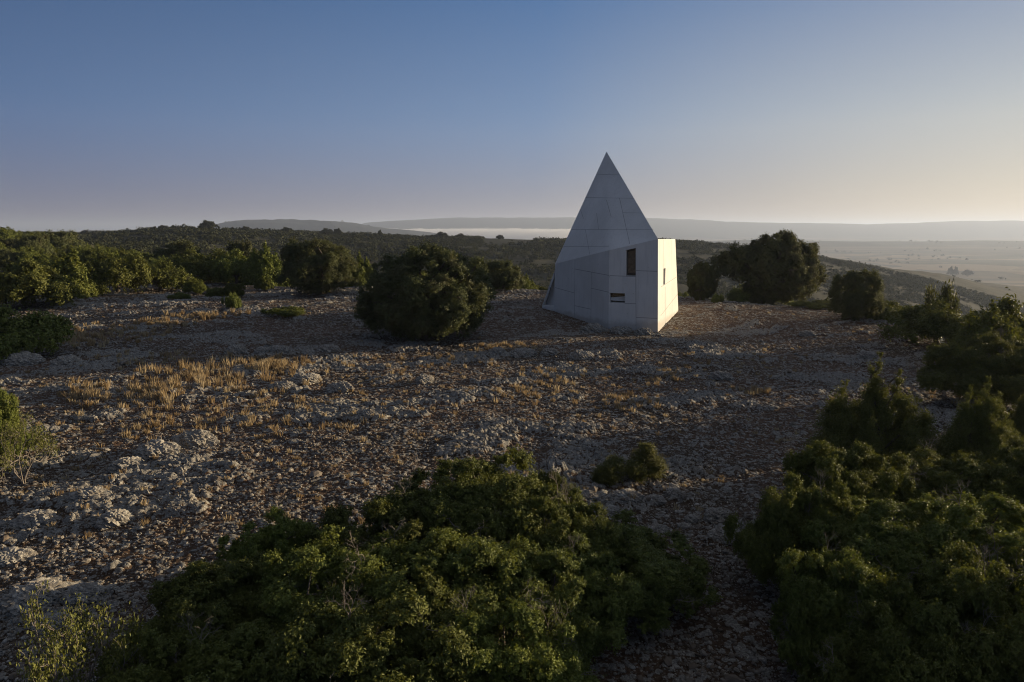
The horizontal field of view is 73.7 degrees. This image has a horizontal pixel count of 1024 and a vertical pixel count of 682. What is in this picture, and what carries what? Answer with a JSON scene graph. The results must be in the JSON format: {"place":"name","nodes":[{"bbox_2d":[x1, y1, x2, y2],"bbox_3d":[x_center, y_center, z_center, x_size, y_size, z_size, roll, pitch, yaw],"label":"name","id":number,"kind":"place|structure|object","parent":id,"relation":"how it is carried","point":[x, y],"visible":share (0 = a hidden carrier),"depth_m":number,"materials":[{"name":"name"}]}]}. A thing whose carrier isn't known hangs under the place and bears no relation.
{"place":"outdoors","nodes":[
{"label":"outdoors","id":0,"kind":"place"},
{"bbox_2d":[0,217,1023,681],"bbox_3d":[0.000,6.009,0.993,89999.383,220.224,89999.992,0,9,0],"label":"ground","id":1,"kind":"structure","parent":0,"point":[976,243],"depth_m":25.68,"materials":[{"name":"gravel"}]},
{"bbox_2d":[0,248,21,266],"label":"thicket shrub","id":2,"kind":"object","parent":1,"relation":"on","point":[3,257],"visible":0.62,"depth_m":92.15,"materials":[{"name":"green plant"}]},
{"bbox_2d":[0,262,31,306],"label":"thicket shrub","id":3,"kind":"object","parent":1,"relation":"on","point":[3,298],"visible":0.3,"depth_m":49.48,"materials":[{"name":"green plant"}]},
{"bbox_2d":[0,546,36,567],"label":"limestone boulder","id":4,"kind":"object","parent":1,"relation":"on","point":[12,554],"visible":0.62,"depth_m":13.21,"materials":[{"name":"stone"}]},
{"bbox_2d":[0,388,38,464],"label":"bush","id":5,"kind":"object","parent":1,"relation":"on","point":[8,411],"visible":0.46,"depth_m":18.90,"materials":[{"name":"green plant"}]},
{"bbox_2d":[0,351,45,365],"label":"limestone boulder","id":6,"kind":"object","parent":1,"relation":"on","point":[25,358],"visible":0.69,"depth_m":32.29,"materials":[{"name":"stone"}]},
{"bbox_2d":[0,409,59,486],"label":"bush","id":7,"kind":"object","parent":1,"relation":"on","point":[35,441],"visible":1,"depth_m":17.28,"materials":[{"name":"green plant"}]},
{"bbox_2d":[4,246,55,266],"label":"thicket shrub","id":8,"kind":"object","parent":1,"relation":"on","point":[40,251],"visible":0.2,"depth_m":94.85,"materials":[{"name":"green plant"}]},
{"bbox_2d":[8,246,54,272],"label":"thicket shrub","id":9,"kind":"object","parent":1,"relation":"on","point":[43,258],"visible":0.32,"depth_m":86.89,"materials":[{"name":"green plant"}]},
{"bbox_2d":[8,509,57,529],"bbox_3d":[-10.424,3.973,14.960,1.035,0.492,0.754,1,9,6],"label":"limestone boulder","id":10,"kind":"object","parent":1,"relation":"on","point":[37,518],"visible":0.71,"depth_m":14.76,"materials":[{"name":"stone"}]},
{"bbox_2d":[0,576,67,616],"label":"limestone boulder","id":11,"kind":"object","parent":1,"relation":"on","point":[14,598],"visible":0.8,"depth_m":11.39,"materials":[{"name":"stone"}]},
{"bbox_2d":[12,233,55,255],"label":"thicket shrub","id":12,"kind":"object","parent":1,"relation":"on","point":[35,240],"visible":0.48,"depth_m":103.61,"materials":[{"name":"green plant"}]},
{"bbox_2d":[0,300,76,363],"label":"bush","id":13,"kind":"object","parent":1,"relation":"on","point":[18,333],"visible":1,"depth_m":33.67,"materials":[{"name":"green plant"}]},
{"bbox_2d":[0,254,82,307],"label":"thicket shrub","id":14,"kind":"object","parent":1,"relation":"on","point":[41,281],"visible":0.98,"depth_m":49.60,"materials":[{"name":"green plant"}]},
{"bbox_2d":[30,612,69,634],"bbox_3d":[-7.434,4.576,11.004,0.560,0.355,0.484,-6,11,-33],"label":"limestone boulder","id":15,"kind":"object","parent":1,"relation":"on","point":[55,617],"visible":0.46,"depth_m":10.95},
{"bbox_2d":[42,229,86,248],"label":"thicket shrub","id":16,"kind":"object","parent":1,"relation":"on","point":[66,239],"visible":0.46,"depth_m":118.20,"materials":[{"name":"green plant"}]},
{"bbox_2d":[49,354,82,366],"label":"limestone boulder","id":17,"kind":"object","parent":1,"relation":"on","point":[65,360],"visible":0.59,"depth_m":32.12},
{"bbox_2d":[44,245,101,298],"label":"thicket shrub","id":18,"kind":"object","parent":1,"relation":"on","point":[72,268],"visible":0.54,"depth_m":55.90,"materials":[{"name":"green plant"}]},
{"bbox_2d":[9,580,153,681],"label":"bush","id":19,"kind":"object","parent":1,"relation":"on","point":[49,669],"visible":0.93,"depth_m":8.09,"materials":[{"name":"green plant"}]},
{"bbox_2d":[62,581,105,604],"bbox_3d":[-7.326,4.319,11.666,0.743,0.366,0.570,1,10,8],"label":"limestone boulder","id":20,"kind":"object","parent":1,"relation":"on","point":[90,589],"visible":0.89,"depth_m":11.53,"materials":[{"name":"stone"}]},
{"bbox_2d":[66,486,111,501],"bbox_3d":[-9.972,3.662,16.124,0.944,0.468,0.555,-5,11,-29],"label":"limestone boulder","id":21,"kind":"object","parent":1,"relation":"on","point":[84,493],"visible":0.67,"depth_m":15.99,"materials":[{"name":"stone"}]},
{"bbox_2d":[78,245,105,265],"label":"thicket shrub","id":22,"kind":"object","parent":1,"relation":"on","point":[88,254],"visible":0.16,"depth_m":81.12,"materials":[{"name":"green plant"}]},
{"bbox_2d":[94,508,134,529],"bbox_3d":[-8.595,3.862,14.733,0.587,0.471,0.765,9,13,43],"label":"limestone boulder","id":23,"kind":"object","parent":1,"relation":"on","point":[108,519],"visible":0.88,"depth_m":14.57,"materials":[{"name":"stone"}]},
{"bbox_2d":[85,250,153,295],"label":"thicket shrub","id":24,"kind":"object","parent":1,"relation":"on","point":[125,272],"visible":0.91,"depth_m":58.63,"materials":[{"name":"green plant"}]},
{"bbox_2d":[105,456,145,472],"bbox_3d":[-10.461,3.392,18.508,0.800,0.514,1.044,8,12,41],"label":"limestone boulder","id":25,"kind":"object","parent":1,"relation":"on","point":[121,463],"visible":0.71,"depth_m":18.29,"materials":[{"name":"stone"}]},
{"bbox_2d":[132,439,180,461],"bbox_3d":[-10.066,3.170,19.395,1.289,0.653,1.114,0,9,-1],"label":"limestone boulder","id":26,"kind":"object","parent":1,"relation":"on","point":[146,451],"visible":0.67,"depth_m":19.15,"materials":[{"name":"stone"}]},
{"bbox_2d":[70,601,245,681],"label":"foreground shrub","id":27,"kind":"object","parent":1,"relation":"on","point":[167,655],"visible":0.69,"depth_m":8.49,"materials":[{"name":"green plant"}]},
{"bbox_2d":[132,260,198,291],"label":"thicket shrub","id":28,"kind":"object","parent":1,"relation":"on","point":[164,277],"visible":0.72,"depth_m":62.18,"materials":[{"name":"green plant"}]},
{"bbox_2d":[145,238,202,261],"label":"thicket shrub","id":29,"kind":"object","parent":1,"relation":"on","point":[177,246],"visible":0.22,"depth_m":80.26,"materials":[{"name":"green plant"}]},
{"bbox_2d":[167,291,190,298],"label":"bush","id":30,"kind":"object","parent":1,"relation":"on","point":[179,295],"visible":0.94,"depth_m":55.11,"materials":[{"name":"green plant"}]},
{"bbox_2d":[172,429,219,448],"bbox_3d":[-9.493,3.062,20.488,1.418,0.879,0.833,-3,10,-17],"label":"limestone boulder","id":31,"kind":"object","parent":1,"relation":"on","point":[192,438],"visible":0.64,"depth_m":20.25,"materials":[{"name":"stone"}]},
{"bbox_2d":[182,278,210,293],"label":"bush","id":32,"kind":"object","parent":1,"relation":"on","point":[196,286],"visible":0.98,"depth_m":59.28,"materials":[{"name":"green plant"}]},
{"bbox_2d":[163,246,230,282],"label":"thicket shrub","id":33,"kind":"object","parent":1,"relation":"on","point":[198,266],"visible":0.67,"depth_m":68.37,"materials":[{"name":"green plant"}]},
{"bbox_2d":[204,287,224,296],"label":"bush","id":34,"kind":"object","parent":1,"relation":"on","point":[214,291],"visible":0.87,"depth_m":56.59,"materials":[{"name":"green plant"}]},
{"bbox_2d":[126,549,310,661],"bbox_3d":[-4.045,4.054,9.974,2.567,1.872,2.424,3,10,17],"label":"foreground shrub","id":35,"kind":"object","parent":1,"relation":"on","point":[198,588],"visible":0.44,"depth_m":9.69,"materials":[{"name":"green plant"}]},
{"bbox_2d":[220,291,242,307],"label":"bush","id":36,"kind":"object","parent":1,"relation":"on","point":[232,301],"visible":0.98,"depth_m":48.51,"materials":[{"name":"green plant"}]},
{"bbox_2d":[207,246,256,283],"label":"thicket shrub","id":37,"kind":"object","parent":1,"relation":"on","point":[226,269],"visible":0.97,"depth_m":68.31,"materials":[{"name":"green plant"}]},
{"bbox_2d":[220,282,245,295],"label":"bush","id":38,"kind":"object","parent":1,"relation":"on","point":[233,287],"visible":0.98,"depth_m":56.61,"materials":[{"name":"green plant"}]},
{"bbox_2d":[225,239,259,257],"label":"thicket shrub","id":39,"kind":"object","parent":1,"relation":"on","point":[245,247],"visible":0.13,"depth_m":82.60,"materials":[{"name":"green plant"}]},
{"bbox_2d":[254,276,274,290],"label":"bush","id":40,"kind":"object","parent":1,"relation":"on","point":[264,284],"visible":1,"depth_m":61.90,"materials":[{"name":"green plant"}]},
{"bbox_2d":[211,496,320,583],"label":"foreground shrub","id":41,"kind":"object","parent":1,"relation":"on","point":[279,536],"visible":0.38,"depth_m":11.43,"materials":[{"name":"green plant"}]},
{"bbox_2d":[239,240,292,286],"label":"thicket shrub","id":42,"kind":"object","parent":1,"relation":"on","point":[269,266],"visible":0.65,"depth_m":68.73,"materials":[{"name":"green plant"}]},
{"bbox_2d":[178,614,382,681],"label":"foreground shrub","id":43,"kind":"object","parent":1,"relation":"on","point":[245,642],"visible":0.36,"depth_m":8.12,"materials":[{"name":"green plant"}]},
{"bbox_2d":[267,380,296,390],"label":"limestone boulder","id":44,"kind":"object","parent":1,"relation":"on","point":[279,385],"visible":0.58,"depth_m":27.18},
{"bbox_2d":[260,306,305,316],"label":"bush","id":45,"kind":"object","parent":1,"relation":"on","point":[283,311],"visible":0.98,"depth_m":46.82,"materials":[{"name":"green plant"}]},
{"bbox_2d":[289,372,321,384],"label":"limestone boulder","id":46,"kind":"object","parent":1,"relation":"on","point":[296,378],"visible":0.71,"depth_m":28.41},
{"bbox_2d":[277,236,360,295],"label":"holm oak","id":47,"kind":"object","parent":1,"relation":"on","point":[322,269],"visible":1,"depth_m":57.26,"materials":[{"name":"green plant"}]},
{"bbox_2d":[316,344,341,352],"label":"limestone boulder","id":48,"kind":"object","parent":1,"relation":"on","point":[328,348],"visible":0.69,"depth_m":35.56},
{"bbox_2d":[325,381,354,392],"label":"limestone boulder","id":49,"kind":"object","parent":1,"relation":"on","point":[344,386],"visible":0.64,"depth_m":27.02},
{"bbox_2d":[246,523,440,656],"bbox_3d":[-2.663,3.755,9.960,3.102,2.591,3.073,2,10,10],"label":"foreground shrub","id":50,"kind":"object","parent":1,"relation":"on","point":[354,566],"visible":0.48,"depth_m":9.49,"materials":[{"name":"green plant"}]},
{"bbox_2d":[346,252,373,286],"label":"green bush","id":51,"kind":"object","parent":1,"relation":"on","point":[364,269],"visible":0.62,"depth_m":65.47,"materials":[{"name":"green plant"}]},
{"bbox_2d":[296,477,468,581],"bbox_3d":[-2.150,3.612,11.390,3.528,2.365,3.335,1,9,4],"label":"foreground shrub","id":52,"kind":"object","parent":1,"relation":"on","point":[376,514],"visible":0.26,"depth_m":11.36,"materials":[{"name":"green plant"}]},
{"bbox_2d":[249,565,522,681],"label":"foreground shrub","id":53,"kind":"object","parent":1,"relation":"on","point":[358,646],"visible":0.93,"depth_m":7.97,"materials":[{"name":"green plant"}]},
{"bbox_2d":[349,238,499,341],"bbox_3d":[-4.880,-2.761,39.344,8.185,6.271,8.498,2,10,11],"label":"holm oak","id":54,"kind":"object","parent":1,"relation":"on","point":[417,305],"visible":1,"depth_m":37.17,"materials":[{"name":"green plant"}]},
{"bbox_2d":[415,374,433,384],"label":"limestone boulder","id":55,"kind":"object","parent":1,"relation":"on","point":[424,379],"visible":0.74,"depth_m":28.24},
{"bbox_2d":[365,517,582,680],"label":"foreground shrub","id":56,"kind":"object","parent":1,"relation":"on","point":[468,562],"visible":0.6,"depth_m":9.52,"materials":[{"name":"green plant"}]},
{"bbox_2d":[378,444,573,561],"bbox_3d":[-0.694,3.353,12.598,3.659,2.647,3.454,6,11,34],"label":"foreground shrub","id":57,"kind":"object","parent":1,"relation":"on","point":[494,502],"visible":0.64,"depth_m":11.79,"materials":[{"name":"green plant"}]},
{"bbox_2d":[0,306,959,539],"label":"dry grass","id":58,"kind":"structure","parent":1,"relation":"on","point":[275,365],"depth_m":26.85,"materials":[{"name":"plant"}]},
{"bbox_2d":[485,258,526,290],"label":"holm oak","id":59,"kind":"object","parent":1,"relation":"on","point":[506,276],"visible":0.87,"depth_m":62.90,"materials":[{"name":"green plant"}]},
{"bbox_2d":[0,224,1023,342],"bbox_3d":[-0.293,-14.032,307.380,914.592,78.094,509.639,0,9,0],"label":"hill scrub","id":60,"kind":"object","parent":1,"relation":"on","point":[107,238],"visible":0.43,"depth_m":358.67,"materials":[{"name":"plant"}]},
{"bbox_2d":[509,347,536,357],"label":"limestone boulder","id":61,"kind":"object","parent":1,"relation":"on","point":[525,352],"visible":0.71,"depth_m":34.52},
{"bbox_2d":[451,586,603,681],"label":"foreground shrub","id":62,"kind":"object","parent":1,"relation":"on","point":[517,652],"visible":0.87,"depth_m":8.33,"materials":[{"name":"green plant"}]},
{"bbox_2d":[475,586,606,681],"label":"foreground shrub","id":63,"kind":"object","parent":1,"relation":"on","point":[553,625],"visible":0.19,"depth_m":8.72,"materials":[{"name":"green plant"}]},
{"bbox_2d":[531,467,567,490],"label":"bush","id":64,"kind":"object","parent":1,"relation":"on","point":[543,476],"visible":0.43,"depth_m":16.52,"materials":[{"name":"green plant"}]},
{"bbox_2d":[505,482,625,579],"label":"foreground shrub","id":65,"kind":"object","parent":1,"relation":"on","point":[574,512],"visible":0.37,"depth_m":11.52,"materials":[{"name":"green plant"}]},
{"bbox_2d":[488,529,649,666],"bbox_3d":[0.591,3.997,10.193,2.793,2.115,2.640,3,10,20],"label":"foreground shrub","id":66,"kind":"object","parent":1,"relation":"on","point":[588,593],"visible":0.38,"depth_m":9.89,"materials":[{"name":"green plant"}]},
{"bbox_2d":[569,349,594,359],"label":"limestone boulder","id":67,"kind":"object","parent":1,"relation":"on","point":[579,354],"visible":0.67,"depth_m":33.68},
{"bbox_2d":[579,489,598,500],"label":"limestone boulder","id":68,"kind":"object","parent":1,"relation":"on","point":[590,495],"visible":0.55,"depth_m":16.11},
{"bbox_2d":[542,152,677,331],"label":"chapel","id":69,"kind":"structure","parent":1,"relation":"on","point":[615,264],"depth_m":43.84,"materials":[{"name":"white concrete"}]},
{"bbox_2d":[627,248,635,274],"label":"window","id":70,"kind":"structure","parent":69,"relation":"in","point":[631,268],"depth_m":42.59,"materials":[{"name":"brown wood"}]},
{"bbox_2d":[609,326,631,333],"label":"limestone boulder","id":71,"kind":"object","parent":1,"relation":"on","point":[620,330],"visible":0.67,"depth_m":41.80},
{"bbox_2d":[225,220,1020,281],"bbox_3d":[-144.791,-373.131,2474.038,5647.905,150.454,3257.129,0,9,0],"label":"plain woodland","id":72,"kind":"object","parent":1,"relation":"on","point":[877,259],"visible":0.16,"depth_m":2412.47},
{"bbox_2d":[609,488,644,504],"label":"limestone boulder","id":73,"kind":"object","parent":1,"relation":"on","point":[625,492],"visible":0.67,"depth_m":16.10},
{"bbox_2d":[590,441,668,487],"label":"bush","id":74,"kind":"object","parent":1,"relation":"on","point":[641,463],"visible":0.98,"depth_m":17.41,"materials":[{"name":"green plant"}]},
{"bbox_2d":[574,508,723,636],"bbox_3d":[1.982,3.946,11.656,3.125,1.673,2.950,-3,10,-19],"label":"foreground shrub","id":75,"kind":"object","parent":1,"relation":"on","point":[660,573],"visible":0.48,"depth_m":11.04,"materials":[{"name":"green plant"}]},
{"bbox_2d":[645,494,666,505],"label":"limestone boulder","id":76,"kind":"object","parent":1,"relation":"on","point":[659,500],"visible":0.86,"depth_m":16.02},
{"bbox_2d":[645,522,669,535],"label":"limestone boulder","id":77,"kind":"object","parent":1,"relation":"on","point":[655,527],"visible":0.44,"depth_m":14.46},
{"bbox_2d":[663,486,681,496],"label":"limestone boulder","id":78,"kind":"object","parent":1,"relation":"on","point":[668,491],"visible":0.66,"depth_m":16.64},
{"bbox_2d":[685,513,701,523],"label":"limestone boulder","id":79,"kind":"object","parent":1,"relation":"on","point":[695,518],"visible":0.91,"depth_m":15.06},
{"bbox_2d":[686,260,719,300],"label":"holm oak","id":80,"kind":"object","parent":1,"relation":"on","point":[702,283],"visible":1,"depth_m":54.89,"materials":[{"name":"green plant"}]},
{"bbox_2d":[703,507,729,523],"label":"limestone boulder","id":81,"kind":"object","parent":1,"relation":"on","point":[712,515],"visible":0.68,"depth_m":15.09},
{"bbox_2d":[708,371,734,379],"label":"limestone boulder","id":82,"kind":"object","parent":1,"relation":"on","point":[719,375],"visible":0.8,"depth_m":29.21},
{"bbox_2d":[709,525,740,545],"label":"limestone boulder","id":83,"kind":"object","parent":1,"relation":"on","point":[717,533],"visible":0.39,"depth_m":14.05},
{"bbox_2d":[725,283,750,300],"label":"crest shrub","id":84,"kind":"object","parent":1,"relation":"on","point":[733,292],"visible":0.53,"depth_m":72.17,"materials":[{"name":"green plant"}]},
{"bbox_2d":[709,228,828,304],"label":"holm oak","id":85,"kind":"object","parent":1,"relation":"on","point":[763,266],"visible":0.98,"depth_m":56.93,"materials":[{"name":"green plant"}]},
{"bbox_2d":[720,469,857,591],"bbox_3d":[4.905,3.446,11.953,2.190,2.695,2.317,-2,10,-11],"label":"shrub","id":86,"kind":"object","parent":1,"relation":"on","point":[766,536],"visible":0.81,"depth_m":11.53,"materials":[{"name":"green plant"}]},
{"bbox_2d":[786,299,829,309],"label":"shrub","id":87,"kind":"object","parent":1,"relation":"on","point":[819,304],"visible":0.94,"depth_m":49.80,"materials":[{"name":"green plant"}]},
{"bbox_2d":[768,437,924,520],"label":"shrub","id":88,"kind":"object","parent":1,"relation":"on","point":[875,477],"visible":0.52,"depth_m":13.27,"materials":[{"name":"green plant"}]},
{"bbox_2d":[768,531,930,681],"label":"shrub","id":89,"kind":"object","parent":1,"relation":"on","point":[817,610],"visible":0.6,"depth_m":9.39,"materials":[{"name":"green plant"}]},
{"bbox_2d":[827,267,887,320],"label":"holm oak","id":90,"kind":"object","parent":1,"relation":"on","point":[858,297],"visible":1,"depth_m":42.12,"materials":[{"name":"green plant"}]},
{"bbox_2d":[856,350,877,358],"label":"limestone boulder","id":91,"kind":"object","parent":1,"relation":"on","point":[867,354],"visible":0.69,"depth_m":33.70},
{"bbox_2d":[795,351,954,471],"bbox_3d":[9.124,2.180,17.008,3.929,3.873,3.145,5,11,29],"label":"juniper","id":92,"kind":"object","parent":1,"relation":"on","point":[870,415],"visible":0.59,"depth_m":16.85,"materials":[{"name":"green plant"}]},
{"bbox_2d":[867,300,905,321],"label":"shrub","id":93,"kind":"object","parent":1,"relation":"on","point":[890,306],"visible":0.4,"depth_m":43.40,"materials":[{"name":"green plant"}]},
{"bbox_2d":[797,595,992,681],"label":"shrub","id":94,"kind":"object","parent":1,"relation":"on","point":[886,656],"visible":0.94,"depth_m":7.86,"materials":[{"name":"green plant"}]},
{"bbox_2d":[793,486,1007,606],"bbox_3d":[6.256,3.700,11.370,3.073,2.342,3.256,-6,11,-32],"label":"shrub","id":95,"kind":"object","parent":1,"relation":"on","point":[887,535],"visible":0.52,"depth_m":10.69,"materials":[{"name":"green plant"}]},
{"bbox_2d":[876,293,977,345],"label":"shrub","id":96,"kind":"object","parent":1,"relation":"on","point":[937,321],"visible":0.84,"depth_m":35.42,"materials":[{"name":"green plant"}]},
{"bbox_2d":[849,539,1023,681],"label":"shrub","id":97,"kind":"object","parent":1,"relation":"on","point":[997,654],"visible":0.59,"depth_m":8.35,"materials":[{"name":"green plant"}]},
{"bbox_2d":[924,278,959,343],"bbox_3d":[24.029,-1.260,38.411,1.375,4.788,2.833,2,10,12],"label":"open tree","id":98,"kind":"object","parent":1,"relation":"on","point":[946,292],"visible":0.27,"depth_m":37.50,"materials":[{"name":"green plant"}]},
{"bbox_2d":[896,436,1019,535],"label":"shrub","id":99,"kind":"object","parent":1,"relation":"on","point":[938,475],"visible":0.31,"depth_m":13.94,"materials":[{"name":"green plant"}]},
{"bbox_2d":[905,327,1023,407],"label":"shrub","id":100,"kind":"object","parent":1,"relation":"on","point":[1001,363],"visible":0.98,"depth_m":23.78,"materials":[{"name":"green plant"}]},
{"bbox_2d":[918,480,1023,611],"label":"shrub","id":101,"kind":"object","parent":1,"relation":"on","point":[966,509],"visible":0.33,"depth_m":10.91,"materials":[{"name":"green plant"}]},
{"bbox_2d":[939,376,1023,461],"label":"juniper","id":102,"kind":"object","parent":1,"relation":"on","point":[986,428],"visible":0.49,"depth_m":16.96,"materials":[{"name":"green plant"}]},
{"bbox_2d":[940,299,1023,360],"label":"shrub","id":103,"kind":"object","parent":1,"relation":"on","point":[990,321],"visible":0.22,"depth_m":31.27,"materials":[{"name":"green plant"}]},
{"bbox_2d":[946,436,1023,520],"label":"shrub","id":104,"kind":"object","parent":1,"relation":"on","point":[1009,468],"visible":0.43,"depth_m":14.12,"materials":[{"name":"green plant"}]},
{"bbox_2d":[954,552,1023,629],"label":"shrub","id":105,"kind":"object","parent":1,"relation":"on","point":[997,568],"visible":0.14,"depth_m":8.53,"materials":[{"name":"green plant"}]},
{"bbox_2d":[957,287,1023,340],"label":"shrub","id":106,"kind":"object","parent":1,"relation":"on","point":[1010,306],"visible":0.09,"depth_m":34.19,"materials":[{"name":"green plant"}]},
{"bbox_2d":[1005,391,1023,439],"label":"juniper","id":107,"kind":"object","parent":1,"relation":"on","point":[1016,415],"visible":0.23,"depth_m":18.71,"materials":[{"name":"green plant"}]},
{"bbox_2d":[0,0,1023,229],"label":"sky","id":108,"kind":"structure","parent":0,"point":[115,114],"materials":[{"name":"blue"}]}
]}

